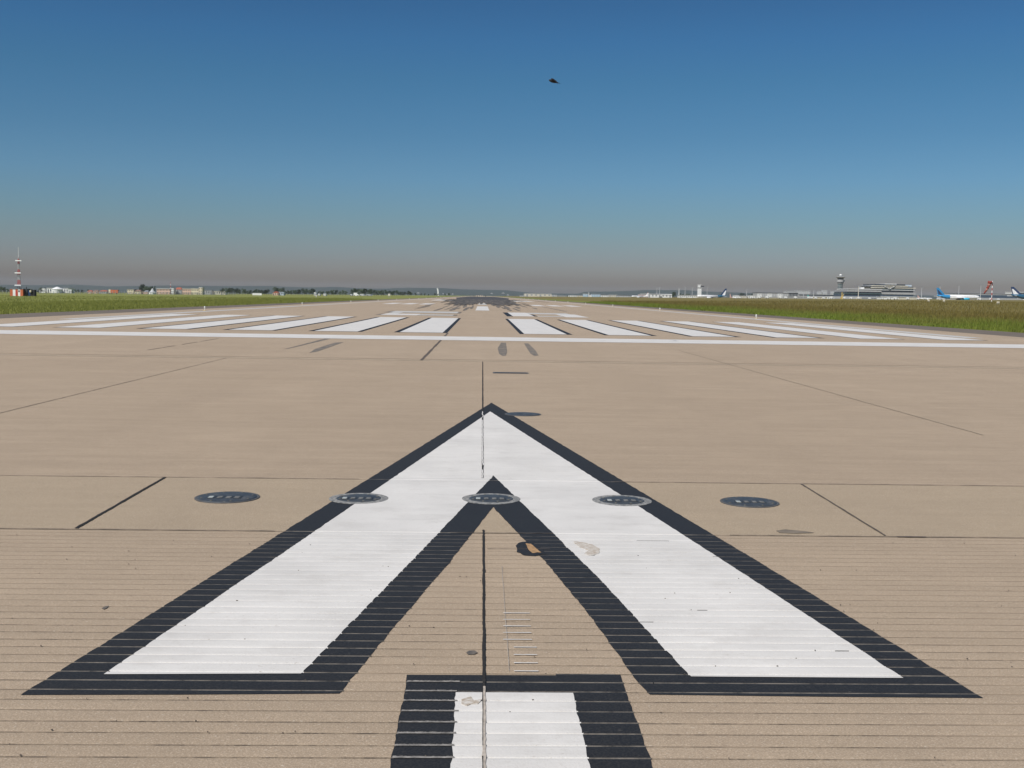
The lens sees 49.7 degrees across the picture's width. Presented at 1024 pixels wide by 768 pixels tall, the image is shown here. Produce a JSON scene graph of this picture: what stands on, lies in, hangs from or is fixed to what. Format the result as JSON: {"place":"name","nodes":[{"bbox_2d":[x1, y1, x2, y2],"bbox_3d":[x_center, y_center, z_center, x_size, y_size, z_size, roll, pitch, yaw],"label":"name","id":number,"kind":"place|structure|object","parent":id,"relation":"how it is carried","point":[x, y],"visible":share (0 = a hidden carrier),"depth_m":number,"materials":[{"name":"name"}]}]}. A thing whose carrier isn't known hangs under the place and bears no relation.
{"place":"outdoors","nodes":[
{"label":"outdoors","id":0,"kind":"place"},
{"bbox_2d":[0,285,936,298],"bbox_3d":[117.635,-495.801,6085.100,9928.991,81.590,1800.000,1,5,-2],"label":"hills","id":1,"kind":"structure","parent":0,"point":[455,292],"depth_m":5691.64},
{"bbox_2d":[0,292,1023,332],"bbox_3d":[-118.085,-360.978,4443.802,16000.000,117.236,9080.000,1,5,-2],"label":"ground","id":2,"kind":"structure","parent":0,"point":[557,298],"depth_m":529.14,"materials":[{"name":"green plant"}]},
{"bbox_2d":[10,288,23,295],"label":"striped hut","id":3,"kind":"object","parent":2,"relation":"on","point":[17,292],"visible":0.76,"depth_m":341.90,"materials":[{"name":"orange paint"}]},
{"bbox_2d":[15,249,21,288],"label":"antenna mast","id":4,"kind":"object","parent":2,"relation":"on","point":[18,281],"visible":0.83,"depth_m":345.37,"materials":[{"name":"metal"}]},
{"bbox_2d":[24,287,36,295],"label":"equipment yard","id":5,"kind":"structure","parent":2,"relation":"on","point":[27,292],"depth_m":343.04,"materials":[{"name":"metal"}]},
{"bbox_2d":[52,287,62,292],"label":"dome","id":6,"kind":"structure","parent":2,"relation":"on","point":[57,289],"depth_m":1466.38,"materials":[{"name":"white metal"}]},
{"bbox_2d":[47,288,74,292],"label":"hall","id":7,"kind":"structure","parent":2,"relation":"on","point":[65,290],"depth_m":1479.23,"materials":[{"name":"white glass"}]},
{"bbox_2d":[99,290,108,293],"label":"house","id":8,"kind":"structure","parent":2,"relation":"on","point":[103,292],"depth_m":1234.18,"materials":[{"name":"grey glass"}]},
{"bbox_2d":[0,290,235,294],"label":"perimeter fence","id":9,"kind":"object","parent":2,"relation":"on","point":[158,293],"visible":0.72,"depth_m":716.84,"materials":[{"name":"metal"}]},
{"bbox_2d":[127,289,136,293],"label":"house","id":10,"kind":"structure","parent":2,"relation":"on","point":[131,290],"depth_m":1037.27,"materials":[{"name":"beige glass"}]},
{"bbox_2d":[135,290,142,293],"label":"house","id":11,"kind":"structure","parent":2,"relation":"on","point":[138,291],"depth_m":1037.57,"materials":[{"name":"beige glass"}]},
{"bbox_2d":[156,288,170,293],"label":"apartment block","id":12,"kind":"structure","parent":2,"relation":"on","point":[161,290],"depth_m":1067.67,"materials":[{"name":"beige glass"}]},
{"bbox_2d":[176,287,182,293],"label":"house","id":13,"kind":"structure","parent":2,"relation":"on","point":[178,290],"depth_m":1068.18,"materials":[{"name":"red"}]},
{"bbox_2d":[182,289,190,294],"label":"apartment block","id":14,"kind":"structure","parent":2,"relation":"on","point":[186,291],"depth_m":1058.41,"materials":[{"name":"beige glass"}]},
{"bbox_2d":[191,288,198,294],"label":"apartment block","id":15,"kind":"structure","parent":2,"relation":"on","point":[194,290],"depth_m":1048.70,"materials":[{"name":"beige glass"}]},
{"bbox_2d":[199,287,204,294],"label":"apartment block","id":16,"kind":"structure","parent":2,"relation":"on","point":[201,289],"depth_m":1049.01,"materials":[{"name":"beige glass"}]},
{"bbox_2d":[204,290,213,294],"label":"shed","id":17,"kind":"structure","parent":2,"relation":"on","point":[208,291],"depth_m":1187.65,"materials":[{"name":"grey metal"}]},
{"bbox_2d":[214,291,226,294],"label":"shed","id":18,"kind":"structure","parent":2,"relation":"on","point":[219,293],"depth_m":1188.08,"materials":[{"name":"beige glass"}]},
{"bbox_2d":[0,296,1023,767],"bbox_3d":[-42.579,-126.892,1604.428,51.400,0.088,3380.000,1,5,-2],"label":"runway","id":19,"kind":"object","parent":2,"relation":"on","point":[882,466],"visible":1,"depth_m":7.24,"materials":[{"name":"concrete"}]},
{"bbox_2d":[194,491,259,503],"bbox_3d":[-2.222,0.878,8.623,0.498,0.018,0.498,1,5,-2],"label":"inset light","id":20,"kind":"object","parent":19,"relation":"on","point":[227,497],"visible":1,"depth_m":8.56,"materials":[{"name":"metal"}]},
{"bbox_2d":[329,493,387,503],"bbox_3d":[-1.201,0.890,8.660,0.462,0.018,0.462,1,5,-2],"label":"inset light","id":21,"kind":"object","parent":19,"relation":"on","point":[356,498],"visible":1,"depth_m":8.61,"materials":[{"name":"metal"}]},
{"bbox_2d":[462,493,519,503],"bbox_3d":[-0.164,0.901,8.728,0.462,0.018,0.462,1,5,-2],"label":"inset light","id":22,"kind":"object","parent":19,"relation":"on","point":[489,498],"visible":1,"depth_m":8.67,"materials":[{"name":"metal"}]},
{"bbox_2d":[493,372,528,373],"bbox_3d":[-0.028,-0.233,23.034,0.740,0.009,0.340,1,5,-2],"label":"drain slot","id":23,"kind":"object","parent":19,"relation":"on","point":[512,372],"visible":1,"depth_m":23.01,"materials":[{"name":"metal"}]},
{"bbox_2d":[9,534,1015,758],"bbox_3d":[0.075,1.179,5.353,7.560,0.004,3.901,1,5,-2],"label":"grit","id":24,"kind":"object","parent":19,"relation":"on","point":[445,680],"visible":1,"depth_m":4.84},
{"bbox_2d":[505,412,540,415],"bbox_3d":[0.149,0.405,15.023,0.498,0.015,0.498,1,5,-2],"label":"inset light","id":25,"kind":"object","parent":19,"relation":"on","point":[523,414],"visible":1,"depth_m":14.95,"materials":[{"name":"metal"}]},
{"bbox_2d":[592,495,651,505],"bbox_3d":[0.869,0.916,8.737,0.471,0.018,0.471,1,5,-2],"label":"inset light","id":26,"kind":"object","parent":19,"relation":"on","point":[621,500],"visible":1,"depth_m":8.69,"materials":[{"name":"metal"}]},
{"bbox_2d":[720,497,778,507],"bbox_3d":[1.883,0.929,8.755,0.462,0.018,0.462,1,5,-2],"label":"inset light","id":27,"kind":"object","parent":19,"relation":"on","point":[752,502],"visible":1,"depth_m":8.69,"materials":[{"name":"metal"}]},
{"bbox_2d":[0,296,1023,336],"bbox_3d":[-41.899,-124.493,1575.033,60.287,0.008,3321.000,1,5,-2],"label":"runway shoulder","id":28,"kind":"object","parent":2,"relation":"on","point":[986,332],"visible":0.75,"depth_m":84.22},
{"bbox_2d":[524,293,551,296],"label":"hangar","id":29,"kind":"structure","parent":2,"relation":"on","point":[535,295],"depth_m":2195.06,"materials":[{"name":"beige metal"}]},
{"bbox_2d":[616,295,630,296],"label":"shed","id":30,"kind":"structure","parent":2,"relation":"on","point":[623,295],"depth_m":1849.67,"materials":[{"name":"white metal"}]},
{"bbox_2d":[646,293,671,297],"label":"hangar","id":31,"kind":"structure","parent":2,"relation":"on","point":[658,295],"depth_m":1350.96,"materials":[{"name":"white metal"}]},
{"bbox_2d":[677,295,696,297],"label":"terminal wing","id":32,"kind":"structure","parent":2,"relation":"on","point":[686,296],"depth_m":1402.06,"materials":[{"name":"white"}]},
{"bbox_2d":[697,285,703,294],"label":"control tower","id":33,"kind":"structure","parent":2,"relation":"on","point":[699,288],"depth_m":1421.86,"materials":[{"name":"metal"}]},
{"bbox_2d":[697,289,726,297],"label":"airliner","id":34,"kind":"object","parent":2,"relation":"on","point":[723,294],"visible":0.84,"depth_m":1151.37,"materials":[{"name":"metal"}]},
{"bbox_2d":[753,292,788,297],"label":"pier","id":35,"kind":"structure","parent":2,"relation":"on","point":[775,294],"depth_m":1655.72,"materials":[{"name":"metal"}]},
{"bbox_2d":[787,296,811,298],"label":"shed","id":36,"kind":"structure","parent":2,"relation":"on","point":[801,297],"depth_m":1506.35,"materials":[{"name":"grey metal"}]},
{"bbox_2d":[794,290,809,293],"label":"office block","id":37,"kind":"structure","parent":2,"relation":"on","point":[801,292],"depth_m":2409.45,"materials":[{"name":"grey glass"}]},
{"bbox_2d":[798,294,833,296],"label":"hall","id":38,"kind":"structure","parent":2,"relation":"on","point":[819,295],"depth_m":1807.99,"materials":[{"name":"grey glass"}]},
{"bbox_2d":[836,274,844,288],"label":"control tower","id":39,"kind":"structure","parent":2,"relation":"on","point":[840,281],"depth_m":1958.86,"materials":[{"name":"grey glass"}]},
{"bbox_2d":[834,289,881,298],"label":"terminal","id":40,"kind":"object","parent":2,"relation":"on","point":[863,293],"visible":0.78,"depth_m":1608.61,"materials":[{"name":"grey glass"}]},
{"bbox_2d":[856,284,915,296],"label":"terminal","id":41,"kind":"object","parent":2,"relation":"on","point":[900,290],"visible":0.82,"depth_m":1654.84,"materials":[{"name":"white metal"}]},
{"bbox_2d":[899,297,916,299],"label":"apron building","id":42,"kind":"structure","parent":2,"relation":"on","point":[913,298],"depth_m":1258.65,"materials":[{"name":"white"}]},
{"bbox_2d":[937,293,962,299],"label":"hall","id":43,"kind":"structure","parent":2,"relation":"on","point":[949,294],"depth_m":1562.17,"materials":[{"name":"metal"}]},
{"bbox_2d":[936,288,979,299],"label":"airliner","id":44,"kind":"object","parent":2,"relation":"on","point":[940,293],"visible":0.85,"depth_m":1258.37,"materials":[{"name":"metal"}]},
{"bbox_2d":[984,281,992,300],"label":"windsock","id":45,"kind":"object","parent":2,"relation":"on","point":[988,285],"visible":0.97,"depth_m":392.90,"materials":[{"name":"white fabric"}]},
{"bbox_2d":[963,293,1022,299],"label":"hall","id":46,"kind":"structure","parent":2,"relation":"on","point":[985,296],"depth_m":1513.46,"materials":[{"name":"grey glass"}]},
{"bbox_2d":[1011,287,1023,298],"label":"airliner","id":47,"kind":"object","parent":2,"relation":"on","point":[1016,293],"visible":1,"depth_m":1159.84,"materials":[{"name":"metal"}]},
{"bbox_2d":[0,0,1023,294],"label":"sky","id":48,"kind":"structure","parent":0,"point":[761,146],"materials":[{"name":"blue"}]}
]}

